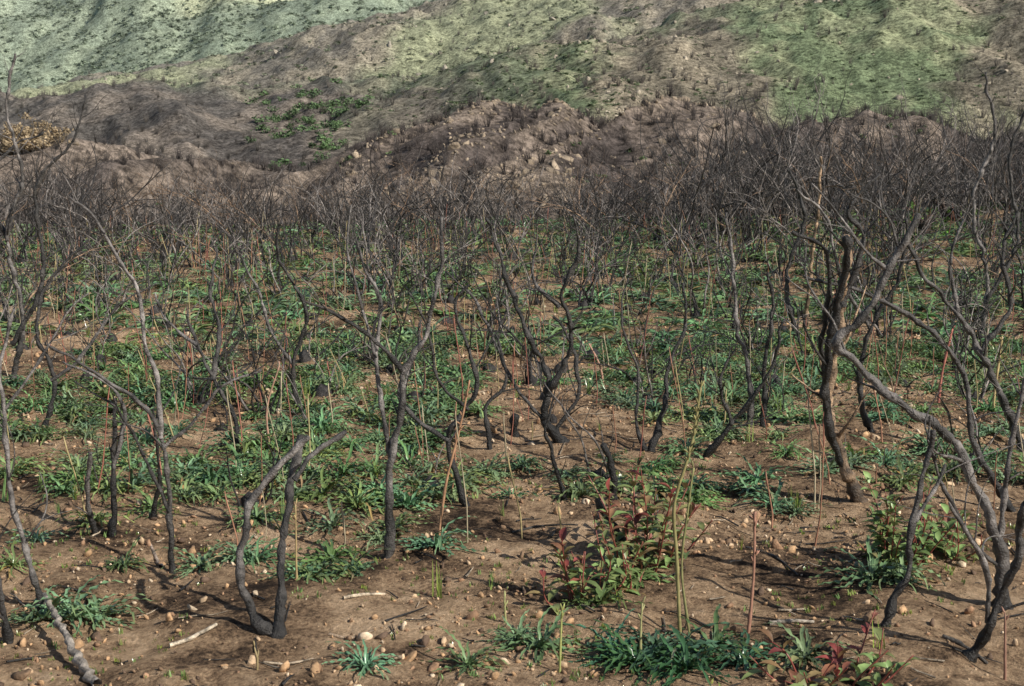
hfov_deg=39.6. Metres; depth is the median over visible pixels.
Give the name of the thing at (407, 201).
burnt shrub
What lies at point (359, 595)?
fallen branch
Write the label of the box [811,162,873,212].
burnt shrub
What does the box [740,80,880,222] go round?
burnt shrub
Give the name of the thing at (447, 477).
flower stalk
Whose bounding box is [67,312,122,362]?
burnt shrub
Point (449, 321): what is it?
burnt shrub
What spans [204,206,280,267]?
burnt shrub
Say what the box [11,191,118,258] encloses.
burnt shrub
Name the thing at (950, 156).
burnt shrub
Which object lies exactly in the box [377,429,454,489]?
burnt shrub
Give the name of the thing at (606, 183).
burnt shrub
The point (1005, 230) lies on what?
burnt shrub
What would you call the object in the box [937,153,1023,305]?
burnt shrub
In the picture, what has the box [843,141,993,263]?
burnt shrub
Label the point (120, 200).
burnt shrub
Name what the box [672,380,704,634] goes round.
flower stalk
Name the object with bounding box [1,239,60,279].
burnt shrub
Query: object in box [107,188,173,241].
burnt shrub
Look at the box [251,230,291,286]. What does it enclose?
burnt shrub
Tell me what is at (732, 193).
burnt shrub
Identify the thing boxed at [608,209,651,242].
burnt shrub
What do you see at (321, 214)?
burnt shrub
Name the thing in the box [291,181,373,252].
burnt shrub
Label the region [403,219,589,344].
burnt shrub
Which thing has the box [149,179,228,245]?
burnt shrub
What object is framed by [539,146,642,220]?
burnt shrub
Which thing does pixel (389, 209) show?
burnt shrub
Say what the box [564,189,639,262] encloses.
burnt shrub
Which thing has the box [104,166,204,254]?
burnt shrub
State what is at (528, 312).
burnt shrub
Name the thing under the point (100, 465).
burnt shrub
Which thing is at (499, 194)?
burnt shrub
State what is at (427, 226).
burnt shrub
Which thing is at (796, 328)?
burnt shrub
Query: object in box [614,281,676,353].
burnt shrub
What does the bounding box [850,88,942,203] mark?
burnt shrub
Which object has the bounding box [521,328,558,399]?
burnt shrub
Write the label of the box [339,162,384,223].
burnt shrub
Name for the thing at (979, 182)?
burnt shrub
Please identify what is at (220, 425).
burnt shrub
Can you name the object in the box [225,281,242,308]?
burnt shrub
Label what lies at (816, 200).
burnt shrub
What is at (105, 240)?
burnt shrub
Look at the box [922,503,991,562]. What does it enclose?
laurel sumac sprout
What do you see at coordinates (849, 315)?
burnt shrub
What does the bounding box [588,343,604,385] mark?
flower stalk
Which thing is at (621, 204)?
burnt shrub
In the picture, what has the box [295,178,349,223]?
burnt shrub
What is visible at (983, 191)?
burnt shrub
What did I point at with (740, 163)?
burnt shrub
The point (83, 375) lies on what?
burnt shrub
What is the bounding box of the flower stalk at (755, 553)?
[746,511,759,633]
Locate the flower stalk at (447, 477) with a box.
[438,380,470,534]
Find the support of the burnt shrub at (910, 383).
on the ground at (214, 114)
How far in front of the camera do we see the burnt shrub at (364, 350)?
11.31 m
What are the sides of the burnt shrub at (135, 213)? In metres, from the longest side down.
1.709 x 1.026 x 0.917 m
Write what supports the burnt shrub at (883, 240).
on the ground at (214, 114)
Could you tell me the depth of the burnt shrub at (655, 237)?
21.18 m
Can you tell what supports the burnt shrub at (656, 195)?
on the ground at (214, 114)
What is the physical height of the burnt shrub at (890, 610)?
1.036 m
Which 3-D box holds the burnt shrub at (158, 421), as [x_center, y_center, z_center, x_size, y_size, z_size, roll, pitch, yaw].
[-1.525,0.113,6.072,1.199,1.984,0.433,0,9,0]
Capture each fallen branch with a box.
[42,592,101,685]
[150,543,163,567]
[169,623,217,647]
[328,630,373,638]
[342,592,385,599]
[349,653,401,659]
[512,524,577,533]
[745,546,797,575]
[768,619,813,624]
[942,634,987,663]
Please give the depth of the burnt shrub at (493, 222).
20.31 m
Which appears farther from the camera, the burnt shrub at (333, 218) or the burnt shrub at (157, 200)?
the burnt shrub at (157, 200)
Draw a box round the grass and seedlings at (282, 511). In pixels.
[0,227,1023,685]
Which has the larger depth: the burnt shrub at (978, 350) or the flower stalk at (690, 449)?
the burnt shrub at (978, 350)
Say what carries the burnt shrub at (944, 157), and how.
on the ground at (214, 114)
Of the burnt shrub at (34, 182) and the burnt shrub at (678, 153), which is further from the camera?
the burnt shrub at (34, 182)
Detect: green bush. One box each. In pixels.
[894,202,950,234]
[937,203,961,220]
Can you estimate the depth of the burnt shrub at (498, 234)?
19.38 m
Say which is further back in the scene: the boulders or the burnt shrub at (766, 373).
the boulders
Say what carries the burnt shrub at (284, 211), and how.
on the ground at (214, 114)
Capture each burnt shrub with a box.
[0,51,119,378]
[0,114,68,222]
[0,122,132,241]
[0,126,185,261]
[0,129,31,183]
[0,150,53,250]
[0,174,24,227]
[0,178,95,262]
[0,181,39,238]
[0,181,43,257]
[0,185,38,237]
[0,186,163,324]
[0,188,52,249]
[0,194,30,238]
[0,221,29,274]
[0,222,114,303]
[0,230,25,276]
[0,232,77,302]
[0,247,37,319]
[0,258,53,329]
[0,265,52,307]
[0,274,90,612]
[0,368,15,435]
[0,483,42,643]
[1,118,97,238]
[1,143,107,222]
[1,152,107,219]
[1,163,128,238]
[1,183,72,244]
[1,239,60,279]
[1,248,68,286]
[3,256,40,287]
[5,144,126,243]
[8,149,112,252]
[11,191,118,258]
[14,152,123,226]
[15,135,286,573]
[15,311,73,351]
[19,141,91,224]
[19,153,140,201]
[23,166,124,238]
[23,233,54,273]
[25,152,122,224]
[26,174,142,233]
[28,186,127,263]
[29,164,110,240]
[31,139,164,254]
[33,171,99,224]
[35,236,164,430]
[35,266,101,381]
[37,228,76,282]
[38,130,187,260]
[43,168,114,229]
[43,208,155,286]
[44,212,117,270]
[52,207,167,282]
[52,240,159,313]
[55,192,113,247]
[59,172,115,227]
[61,285,115,335]
[62,292,153,536]
[65,166,133,227]
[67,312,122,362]
[69,184,146,245]
[69,246,117,341]
[73,452,97,535]
[74,215,127,265]
[79,434,120,492]
[80,140,179,231]
[80,199,177,265]
[82,233,171,304]
[83,131,233,252]
[93,221,310,405]
[102,168,240,273]
[102,169,152,225]
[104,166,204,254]
[106,183,249,261]
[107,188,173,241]
[110,193,169,228]
[114,246,248,451]
[115,190,153,230]
[116,213,203,288]
[120,406,164,518]
[127,178,167,223]
[132,143,282,252]
[134,193,183,227]
[135,185,196,226]
[140,240,175,281]
[144,193,260,286]
[144,258,197,328]
[145,172,251,266]
[146,148,239,225]
[147,160,222,222]
[147,274,330,416]
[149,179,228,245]
[150,255,170,314]
[152,194,212,235]
[154,167,208,223]
[156,303,200,361]
[166,172,223,228]
[171,276,226,352]
[173,169,250,252]
[176,164,215,229]
[177,166,267,226]
[181,179,251,255]
[182,254,232,331]
[183,181,306,274]
[184,150,312,238]
[193,164,347,261]
[194,167,293,242]
[195,175,275,225]
[195,177,313,265]
[198,210,265,278]
[199,167,255,234]
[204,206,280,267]
[206,385,230,430]
[210,205,261,297]
[211,402,292,507]
[215,172,260,232]
[217,158,289,227]
[218,298,266,373]
[223,204,333,407]
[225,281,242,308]
[228,199,259,242]
[230,267,265,326]
[234,175,274,223]
[234,225,337,299]
[235,430,346,638]
[241,208,306,254]
[247,296,299,331]
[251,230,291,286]
[253,187,294,222]
[255,184,313,224]
[258,321,328,379]
[263,160,350,235]
[269,196,303,225]
[269,321,316,432]
[273,155,356,226]
[273,162,362,224]
[275,166,331,220]
[276,184,344,224]
[279,150,452,291]
[281,160,394,235]
[282,171,346,244]
[283,207,335,258]
[285,232,351,339]
[287,240,430,364]
[289,141,443,558]
[290,247,343,303]
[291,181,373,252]
[293,168,380,247]
[294,174,364,215]
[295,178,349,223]
[298,317,350,362]
[301,132,458,248]
[301,161,363,224]
[301,252,338,280]
[301,290,316,319]
[303,207,408,298]
[307,151,391,223]
[311,180,494,310]
[312,231,462,374]
[312,323,402,396]
[313,164,350,227]
[315,188,369,231]
[315,271,341,297]
[320,185,394,262]
[323,156,403,231]
[327,174,358,216]
[329,181,438,271]
[333,177,427,242]
[335,179,394,232]
[336,213,412,267]
[338,152,449,243]
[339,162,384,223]
[341,186,426,227]
[345,177,439,258]
[347,135,446,227]
[348,148,423,221]
[350,284,507,506]
[356,255,428,332]
[359,193,476,288]
[363,190,408,220]
[365,189,473,279]
[368,150,471,250]
[371,160,495,255]
[376,147,464,236]
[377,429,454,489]
[379,213,542,303]
[392,174,443,214]
[394,243,588,385]
[395,206,498,293]
[397,208,421,261]
[398,310,505,403]
[400,133,511,243]
[401,305,430,336]
[402,175,457,219]
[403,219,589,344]
[405,144,537,239]
[407,163,484,244]
[408,189,461,220]
[412,179,619,442]
[414,170,466,206]
[415,156,502,216]
[417,199,439,246]
[421,226,500,283]
[423,207,583,324]
[424,141,504,228]
[424,156,459,222]
[425,194,490,272]
[437,154,512,219]
[439,165,488,219]
[441,277,467,323]
[443,231,504,287]
[446,154,508,232]
[448,132,555,233]
[448,180,500,213]
[456,175,534,236]
[462,276,535,372]
[467,218,516,249]
[469,170,543,220]
[471,180,601,252]
[472,149,571,226]
[474,192,520,244]
[474,259,531,293]
[477,174,525,218]
[479,171,546,260]
[481,335,553,449]
[482,157,550,217]
[483,257,540,334]
[487,181,518,217]
[489,188,557,222]
[491,165,571,237]
[500,160,590,220]
[509,153,640,252]
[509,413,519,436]
[511,302,600,359]
[512,178,570,217]
[512,238,607,305]
[515,165,604,213]
[516,176,634,243]
[517,341,590,422]
[521,162,635,255]
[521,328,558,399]
[523,409,567,500]
[525,191,620,285]
[525,337,614,482]
[532,209,647,310]
[534,150,626,231]
[537,143,653,246]
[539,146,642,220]
[539,165,610,221]
[542,129,642,225]
[543,166,621,226]
[545,194,644,277]
[548,216,636,302]
[552,151,630,220]
[554,258,608,297]
[554,313,600,373]
[557,216,663,290]
[558,171,619,213]
[558,336,662,383]
[559,141,642,231]
[561,154,625,220]
[562,159,669,231]
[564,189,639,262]
[564,217,586,261]
[570,190,669,285]
[571,263,724,451]
[576,132,677,230]
[579,151,677,223]
[579,156,653,216]
[579,156,658,205]
[581,172,648,220]
[581,292,626,324]
[585,79,759,215]
[588,154,664,216]
[594,189,748,316]
[594,498,632,553]
[596,189,673,249]
[599,111,781,257]
[600,443,617,500]
[602,115,775,240]
[603,158,654,218]
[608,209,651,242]
[609,164,699,229]
[611,301,721,392]
[614,206,701,279]
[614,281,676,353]
[615,109,769,213]
[615,310,739,372]
[617,138,754,244]
[617,159,682,215]
[619,272,652,325]
[621,151,690,213]
[623,251,650,276]
[623,258,638,310]
[626,175,723,241]
[630,312,712,405]
[633,183,679,222]
[634,145,725,224]
[635,130,717,216]
[636,122,734,218]
[638,174,728,268]
[638,202,682,300]
[639,60,761,222]
[641,180,673,216]
[643,65,787,234]
[645,101,750,231]
[645,155,755,239]
[648,487,667,523]
[654,303,691,341]
[655,81,831,242]
[655,180,702,250]
[655,229,771,307]
[656,125,764,246]
[656,183,703,223]
[657,128,741,220]
[657,228,691,281]
[661,54,811,238]
[661,209,713,288]
[667,184,829,293]
[669,62,830,207]
[670,291,802,457]
[675,205,815,426]
[683,253,780,356]
[687,96,916,223]
[688,122,958,285]
[690,69,830,245]
[690,213,798,270]
[694,174,778,262]
[696,126,870,265]
[697,135,756,211]
[698,37,863,220]
[698,122,818,252]
[698,128,788,234]
[702,106,824,214]
[703,248,794,320]
[706,29,895,227]
[709,71,858,213]
[710,125,843,220]
[713,208,767,283]
[718,64,824,215]
[723,93,919,210]
[723,129,759,198]
[723,162,790,216]
[727,114,852,213]
[728,339,797,404]
[729,269,894,358]
[730,270,751,328]
[732,73,855,215]
[735,167,834,229]
[736,66,943,231]
[736,140,800,211]
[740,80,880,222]
[741,75,861,220]
[741,108,823,203]
[744,129,815,215]
[748,119,872,212]
[752,181,890,322]
[754,280,813,330]
[755,89,894,216]
[756,338,815,419]
[757,198,824,273]
[761,74,1016,225]
[763,208,812,281]
[768,337,782,385]
[770,68,922,221]
[770,173,826,230]
[774,133,1023,609]
[775,181,894,294]
[781,115,891,236]
[782,132,863,335]
[782,229,843,286]
[784,67,889,207]
[787,190,857,259]
[790,151,898,502]
[792,109,1023,273]
[792,124,900,222]
[793,180,910,432]
[794,141,966,251]
[800,133,860,211]
[800,166,840,213]
[801,243,814,275]
[801,264,901,341]
[803,248,1023,511]
[810,139,886,201]
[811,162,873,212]
[813,101,961,223]
[814,123,939,247]
[819,234,936,337]
[821,163,950,263]
[822,88,1000,229]
[828,436,887,468]
[832,142,898,208]
[834,107,901,194]
[834,127,968,279]
[836,66,968,210]
[836,121,987,233]
[838,236,915,301]
[843,81,990,224]
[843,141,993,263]
[847,131,924,197]
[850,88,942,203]
[851,83,958,208]
[851,140,950,205]
[856,66,983,210]
[866,266,923,323]
[867,333,912,405]
[870,156,944,207]
[873,92,1017,203]
[878,111,1014,203]
[879,98,985,215]
[879,110,976,205]
[879,129,963,205]
[879,375,1023,626]
[889,101,1023,224]
[893,126,1010,204]
[894,106,988,208]
[895,340,974,387]
[902,247,1023,370]
[903,84,1023,254]
[904,70,1023,203]
[905,114,1005,208]
[906,220,1023,305]
[907,178,1023,451]
[910,258,1023,354]
[914,114,1021,223]
[914,265,1023,337]
[920,69,1023,209]
[921,63,1023,229]
[921,86,1023,212]
[922,142,979,209]
[934,353,1010,463]
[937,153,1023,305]
[939,121,1023,278]
[941,98,1023,235]
[943,96,1023,214]
[943,144,1022,196]
[945,282,1023,401]
[948,398,1023,662]
[954,144,1012,209]
[959,108,1023,204]
[961,158,1023,265]
[964,70,1023,237]
[966,60,1023,344]
[967,128,1023,189]
[969,195,1022,230]
[976,152,1020,205]
[977,108,1023,180]
[984,98,1023,202]
[985,238,1019,296]
[989,364,1023,451]
[990,194,1023,263]
[1012,251,1023,287]
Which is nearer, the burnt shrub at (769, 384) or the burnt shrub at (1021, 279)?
the burnt shrub at (769, 384)
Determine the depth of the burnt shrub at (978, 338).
11.40 m
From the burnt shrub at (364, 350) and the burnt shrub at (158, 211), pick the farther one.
the burnt shrub at (158, 211)
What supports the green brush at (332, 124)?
on the ground at (214, 114)
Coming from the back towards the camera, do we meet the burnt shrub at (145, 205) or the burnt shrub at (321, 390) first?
the burnt shrub at (145, 205)
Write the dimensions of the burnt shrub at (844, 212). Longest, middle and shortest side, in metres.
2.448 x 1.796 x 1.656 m
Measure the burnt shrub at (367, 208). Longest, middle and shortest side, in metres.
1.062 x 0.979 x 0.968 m
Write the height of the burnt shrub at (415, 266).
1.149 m
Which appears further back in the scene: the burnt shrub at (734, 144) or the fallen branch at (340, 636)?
the burnt shrub at (734, 144)
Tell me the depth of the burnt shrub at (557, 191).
31.01 m
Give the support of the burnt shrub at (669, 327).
on the ground at (214, 114)
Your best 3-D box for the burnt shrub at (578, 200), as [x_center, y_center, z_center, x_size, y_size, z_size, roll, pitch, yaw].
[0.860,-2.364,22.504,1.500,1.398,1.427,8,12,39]
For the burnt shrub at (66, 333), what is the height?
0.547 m
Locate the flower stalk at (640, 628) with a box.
[638,596,645,649]
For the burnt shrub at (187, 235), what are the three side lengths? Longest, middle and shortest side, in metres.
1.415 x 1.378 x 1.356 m
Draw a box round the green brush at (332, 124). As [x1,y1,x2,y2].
[0,0,1023,215]
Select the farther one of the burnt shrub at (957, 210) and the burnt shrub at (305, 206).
the burnt shrub at (305, 206)
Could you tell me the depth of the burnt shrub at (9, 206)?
25.99 m
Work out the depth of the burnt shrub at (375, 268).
15.50 m
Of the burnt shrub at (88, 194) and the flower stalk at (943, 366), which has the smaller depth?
the flower stalk at (943, 366)
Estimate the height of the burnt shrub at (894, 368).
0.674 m
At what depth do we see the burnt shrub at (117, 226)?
20.32 m
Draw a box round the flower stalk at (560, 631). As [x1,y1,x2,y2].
[558,603,564,672]
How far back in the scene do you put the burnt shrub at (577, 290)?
14.43 m
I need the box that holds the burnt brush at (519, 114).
[0,0,1023,227]
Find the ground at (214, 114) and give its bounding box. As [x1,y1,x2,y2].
[0,0,1023,685]
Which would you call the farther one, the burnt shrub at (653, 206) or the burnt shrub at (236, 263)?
the burnt shrub at (653, 206)
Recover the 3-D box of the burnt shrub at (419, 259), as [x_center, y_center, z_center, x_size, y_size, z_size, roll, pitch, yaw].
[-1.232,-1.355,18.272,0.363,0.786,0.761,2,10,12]
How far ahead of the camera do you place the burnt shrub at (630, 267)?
17.11 m
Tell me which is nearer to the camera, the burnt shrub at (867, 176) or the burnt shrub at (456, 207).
the burnt shrub at (456, 207)
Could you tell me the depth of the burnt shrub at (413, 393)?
9.54 m
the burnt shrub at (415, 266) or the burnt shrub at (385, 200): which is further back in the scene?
the burnt shrub at (385, 200)
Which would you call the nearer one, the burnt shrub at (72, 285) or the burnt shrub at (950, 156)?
the burnt shrub at (72, 285)
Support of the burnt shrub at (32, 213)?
on the ground at (214, 114)
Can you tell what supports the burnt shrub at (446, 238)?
on the ground at (214, 114)
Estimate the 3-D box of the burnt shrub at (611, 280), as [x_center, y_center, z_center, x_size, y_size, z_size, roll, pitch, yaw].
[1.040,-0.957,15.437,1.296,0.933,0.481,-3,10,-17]
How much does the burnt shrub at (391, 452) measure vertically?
1.927 m
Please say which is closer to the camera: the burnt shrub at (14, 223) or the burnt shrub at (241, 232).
the burnt shrub at (241, 232)
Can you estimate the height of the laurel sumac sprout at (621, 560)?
0.266 m
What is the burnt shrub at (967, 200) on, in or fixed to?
on the ground at (214, 114)
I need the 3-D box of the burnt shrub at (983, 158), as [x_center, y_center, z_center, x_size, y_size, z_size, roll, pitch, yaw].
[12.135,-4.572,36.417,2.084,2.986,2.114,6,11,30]
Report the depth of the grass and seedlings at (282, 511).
6.72 m
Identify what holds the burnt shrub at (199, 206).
on the ground at (214, 114)
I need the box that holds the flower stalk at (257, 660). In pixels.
[253,641,258,669]
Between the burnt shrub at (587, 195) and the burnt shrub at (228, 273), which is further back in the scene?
the burnt shrub at (587, 195)
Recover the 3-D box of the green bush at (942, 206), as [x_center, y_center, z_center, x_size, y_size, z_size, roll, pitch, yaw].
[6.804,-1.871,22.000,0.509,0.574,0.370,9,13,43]
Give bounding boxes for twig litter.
[0,304,1023,685]
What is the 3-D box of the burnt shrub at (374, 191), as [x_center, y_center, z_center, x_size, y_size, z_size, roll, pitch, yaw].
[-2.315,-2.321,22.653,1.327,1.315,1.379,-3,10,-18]
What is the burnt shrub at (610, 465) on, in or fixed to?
on the ground at (214, 114)
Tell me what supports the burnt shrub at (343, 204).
on the ground at (214, 114)
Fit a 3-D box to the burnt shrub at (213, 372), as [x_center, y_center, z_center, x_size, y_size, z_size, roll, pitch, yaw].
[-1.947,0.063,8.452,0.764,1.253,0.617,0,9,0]
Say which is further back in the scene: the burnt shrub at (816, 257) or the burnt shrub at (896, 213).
the burnt shrub at (896, 213)
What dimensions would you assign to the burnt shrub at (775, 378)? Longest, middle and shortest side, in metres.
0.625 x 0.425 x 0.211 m
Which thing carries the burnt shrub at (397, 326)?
on the ground at (214, 114)
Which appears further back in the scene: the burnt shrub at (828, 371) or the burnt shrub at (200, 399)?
the burnt shrub at (200, 399)
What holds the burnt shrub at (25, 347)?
on the ground at (214, 114)
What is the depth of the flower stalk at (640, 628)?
5.16 m
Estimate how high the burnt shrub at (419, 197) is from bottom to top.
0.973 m
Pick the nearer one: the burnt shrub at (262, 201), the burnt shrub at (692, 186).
the burnt shrub at (692, 186)
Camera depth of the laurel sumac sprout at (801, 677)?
4.90 m
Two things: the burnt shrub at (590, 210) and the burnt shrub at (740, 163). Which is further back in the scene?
the burnt shrub at (740, 163)
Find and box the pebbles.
[0,204,1023,685]
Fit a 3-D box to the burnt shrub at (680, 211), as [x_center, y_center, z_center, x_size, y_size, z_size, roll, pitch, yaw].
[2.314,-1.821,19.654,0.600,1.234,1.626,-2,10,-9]
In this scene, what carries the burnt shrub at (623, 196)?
on the ground at (214, 114)
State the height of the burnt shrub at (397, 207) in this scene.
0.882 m
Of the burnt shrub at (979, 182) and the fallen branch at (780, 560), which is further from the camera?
the burnt shrub at (979, 182)
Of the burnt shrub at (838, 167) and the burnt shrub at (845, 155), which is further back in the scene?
the burnt shrub at (845, 155)
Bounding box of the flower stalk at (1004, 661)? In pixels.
[1001,606,1009,679]
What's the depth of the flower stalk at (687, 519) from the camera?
5.30 m
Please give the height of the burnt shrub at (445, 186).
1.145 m
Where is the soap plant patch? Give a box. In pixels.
[0,201,1023,685]
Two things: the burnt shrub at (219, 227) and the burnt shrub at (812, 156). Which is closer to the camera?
the burnt shrub at (219, 227)
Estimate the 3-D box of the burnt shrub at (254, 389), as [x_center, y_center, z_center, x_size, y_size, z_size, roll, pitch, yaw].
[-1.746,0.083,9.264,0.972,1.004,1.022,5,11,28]
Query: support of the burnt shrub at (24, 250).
on the ground at (214, 114)
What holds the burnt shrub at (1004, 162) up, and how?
on the ground at (214, 114)
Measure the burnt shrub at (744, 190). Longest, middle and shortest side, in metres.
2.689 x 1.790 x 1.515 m
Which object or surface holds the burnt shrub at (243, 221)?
on the ground at (214, 114)
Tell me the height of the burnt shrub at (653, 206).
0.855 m
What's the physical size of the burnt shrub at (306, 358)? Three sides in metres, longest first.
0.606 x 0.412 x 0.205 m
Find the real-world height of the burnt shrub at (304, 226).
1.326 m
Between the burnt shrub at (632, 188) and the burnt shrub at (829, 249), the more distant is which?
the burnt shrub at (632, 188)
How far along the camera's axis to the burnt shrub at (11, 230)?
18.41 m
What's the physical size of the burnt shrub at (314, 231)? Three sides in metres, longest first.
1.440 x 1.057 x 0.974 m
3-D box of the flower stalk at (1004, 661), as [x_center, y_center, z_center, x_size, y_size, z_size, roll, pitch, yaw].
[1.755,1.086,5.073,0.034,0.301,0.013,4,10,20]
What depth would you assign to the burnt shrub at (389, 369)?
10.81 m
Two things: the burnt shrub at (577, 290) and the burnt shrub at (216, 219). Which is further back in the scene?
the burnt shrub at (216, 219)
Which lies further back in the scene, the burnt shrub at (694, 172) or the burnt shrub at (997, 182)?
the burnt shrub at (997, 182)
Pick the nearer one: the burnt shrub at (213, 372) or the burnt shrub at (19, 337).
the burnt shrub at (213, 372)
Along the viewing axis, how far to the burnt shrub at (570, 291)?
14.94 m
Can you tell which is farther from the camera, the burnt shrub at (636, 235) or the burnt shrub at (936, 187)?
the burnt shrub at (936, 187)
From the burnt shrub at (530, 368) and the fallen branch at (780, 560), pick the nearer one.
the fallen branch at (780, 560)
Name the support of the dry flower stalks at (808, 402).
on the ground at (214, 114)
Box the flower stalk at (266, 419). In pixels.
[265,362,279,441]
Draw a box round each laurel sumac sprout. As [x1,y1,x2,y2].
[525,527,631,614]
[584,451,712,572]
[590,542,656,595]
[742,609,919,685]
[855,471,966,569]
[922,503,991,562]
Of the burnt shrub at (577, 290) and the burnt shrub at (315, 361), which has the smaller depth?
the burnt shrub at (315, 361)
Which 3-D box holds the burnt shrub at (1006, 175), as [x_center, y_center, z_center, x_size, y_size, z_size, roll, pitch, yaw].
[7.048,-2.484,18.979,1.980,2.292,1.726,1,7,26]
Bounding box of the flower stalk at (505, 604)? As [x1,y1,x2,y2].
[504,591,507,621]
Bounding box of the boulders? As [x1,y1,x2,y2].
[73,0,1017,220]
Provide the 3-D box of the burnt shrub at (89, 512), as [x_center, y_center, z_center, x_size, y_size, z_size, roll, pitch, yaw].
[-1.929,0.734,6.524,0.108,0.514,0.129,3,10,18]
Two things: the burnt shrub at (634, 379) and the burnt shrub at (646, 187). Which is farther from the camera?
the burnt shrub at (646, 187)
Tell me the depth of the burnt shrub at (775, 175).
22.41 m
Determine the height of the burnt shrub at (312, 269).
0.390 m
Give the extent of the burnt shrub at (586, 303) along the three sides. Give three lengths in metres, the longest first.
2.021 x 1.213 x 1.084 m
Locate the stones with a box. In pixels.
[1,274,1023,680]
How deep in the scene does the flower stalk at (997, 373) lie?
9.22 m
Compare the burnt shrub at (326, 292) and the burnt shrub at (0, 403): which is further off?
the burnt shrub at (326, 292)
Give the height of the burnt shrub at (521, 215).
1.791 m
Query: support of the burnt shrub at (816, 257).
on the ground at (214, 114)
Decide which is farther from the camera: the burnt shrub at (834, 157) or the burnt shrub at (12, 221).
the burnt shrub at (834, 157)
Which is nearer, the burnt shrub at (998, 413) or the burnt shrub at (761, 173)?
the burnt shrub at (998, 413)
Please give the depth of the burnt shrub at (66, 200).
21.09 m
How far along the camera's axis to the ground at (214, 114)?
11.32 m
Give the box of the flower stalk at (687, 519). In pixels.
[680,461,694,638]
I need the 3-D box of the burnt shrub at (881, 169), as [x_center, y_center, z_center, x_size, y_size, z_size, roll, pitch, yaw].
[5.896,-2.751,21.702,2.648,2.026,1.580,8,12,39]
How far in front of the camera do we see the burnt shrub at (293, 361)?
9.33 m
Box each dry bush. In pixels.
[0,112,73,153]
[0,134,22,154]
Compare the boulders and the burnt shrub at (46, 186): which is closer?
the burnt shrub at (46, 186)
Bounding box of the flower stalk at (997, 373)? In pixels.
[992,336,1002,408]
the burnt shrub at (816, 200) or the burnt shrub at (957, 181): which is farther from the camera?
the burnt shrub at (816, 200)
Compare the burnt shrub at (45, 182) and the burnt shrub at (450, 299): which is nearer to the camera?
the burnt shrub at (450, 299)
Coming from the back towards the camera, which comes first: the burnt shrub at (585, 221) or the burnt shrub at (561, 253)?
the burnt shrub at (585, 221)
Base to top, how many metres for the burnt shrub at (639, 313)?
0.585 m
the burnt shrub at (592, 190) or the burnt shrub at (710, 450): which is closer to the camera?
the burnt shrub at (710, 450)
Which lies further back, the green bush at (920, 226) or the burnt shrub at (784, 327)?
the green bush at (920, 226)
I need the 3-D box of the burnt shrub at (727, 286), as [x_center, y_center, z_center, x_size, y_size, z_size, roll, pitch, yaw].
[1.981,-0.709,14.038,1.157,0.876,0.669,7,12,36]
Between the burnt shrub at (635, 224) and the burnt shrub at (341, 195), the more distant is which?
the burnt shrub at (341, 195)
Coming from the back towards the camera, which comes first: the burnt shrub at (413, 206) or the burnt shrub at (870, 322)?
the burnt shrub at (413, 206)
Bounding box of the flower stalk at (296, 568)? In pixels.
[290,499,297,580]
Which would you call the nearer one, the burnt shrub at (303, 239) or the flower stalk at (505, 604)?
the flower stalk at (505, 604)
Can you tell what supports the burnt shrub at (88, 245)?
on the ground at (214, 114)
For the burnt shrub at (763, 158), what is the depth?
27.70 m
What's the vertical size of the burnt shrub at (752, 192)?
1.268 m
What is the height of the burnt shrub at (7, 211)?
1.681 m
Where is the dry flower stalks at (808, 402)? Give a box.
[0,198,1023,548]
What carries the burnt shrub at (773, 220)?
on the ground at (214, 114)
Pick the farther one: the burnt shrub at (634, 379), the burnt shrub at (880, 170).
the burnt shrub at (880, 170)
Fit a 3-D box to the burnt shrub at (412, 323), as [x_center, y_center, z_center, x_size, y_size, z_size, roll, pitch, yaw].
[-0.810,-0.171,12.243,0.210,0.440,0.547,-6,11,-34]
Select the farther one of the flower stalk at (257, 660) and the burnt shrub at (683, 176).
the burnt shrub at (683, 176)
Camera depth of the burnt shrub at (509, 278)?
15.31 m
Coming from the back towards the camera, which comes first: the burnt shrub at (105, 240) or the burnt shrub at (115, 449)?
the burnt shrub at (105, 240)
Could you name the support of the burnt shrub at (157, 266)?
on the ground at (214, 114)
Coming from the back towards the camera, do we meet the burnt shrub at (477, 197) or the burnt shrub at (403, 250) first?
the burnt shrub at (477, 197)
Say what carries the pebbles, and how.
on the ground at (214, 114)
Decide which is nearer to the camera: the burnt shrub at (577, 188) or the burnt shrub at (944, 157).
the burnt shrub at (944, 157)
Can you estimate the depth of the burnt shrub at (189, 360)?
11.11 m
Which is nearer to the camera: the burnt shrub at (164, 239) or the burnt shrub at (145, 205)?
the burnt shrub at (164, 239)
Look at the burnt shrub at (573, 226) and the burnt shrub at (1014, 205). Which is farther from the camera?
the burnt shrub at (573, 226)
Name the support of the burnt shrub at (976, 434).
on the ground at (214, 114)
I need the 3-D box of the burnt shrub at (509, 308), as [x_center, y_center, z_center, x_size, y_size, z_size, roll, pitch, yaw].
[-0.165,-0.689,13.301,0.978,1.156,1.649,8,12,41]
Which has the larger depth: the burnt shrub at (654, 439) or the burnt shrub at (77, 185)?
the burnt shrub at (77, 185)
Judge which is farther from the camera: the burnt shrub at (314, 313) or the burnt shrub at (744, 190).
the burnt shrub at (744, 190)
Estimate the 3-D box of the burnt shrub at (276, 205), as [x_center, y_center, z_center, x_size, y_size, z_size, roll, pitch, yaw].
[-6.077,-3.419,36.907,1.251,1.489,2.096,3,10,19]
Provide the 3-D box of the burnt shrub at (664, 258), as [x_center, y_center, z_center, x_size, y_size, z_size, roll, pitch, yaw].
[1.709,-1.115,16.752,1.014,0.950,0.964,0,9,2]
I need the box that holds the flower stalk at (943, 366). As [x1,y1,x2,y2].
[937,326,954,402]
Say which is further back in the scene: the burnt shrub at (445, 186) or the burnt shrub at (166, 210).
the burnt shrub at (445, 186)
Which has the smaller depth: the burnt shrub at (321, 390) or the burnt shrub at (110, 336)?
the burnt shrub at (321, 390)
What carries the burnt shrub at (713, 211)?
on the ground at (214, 114)

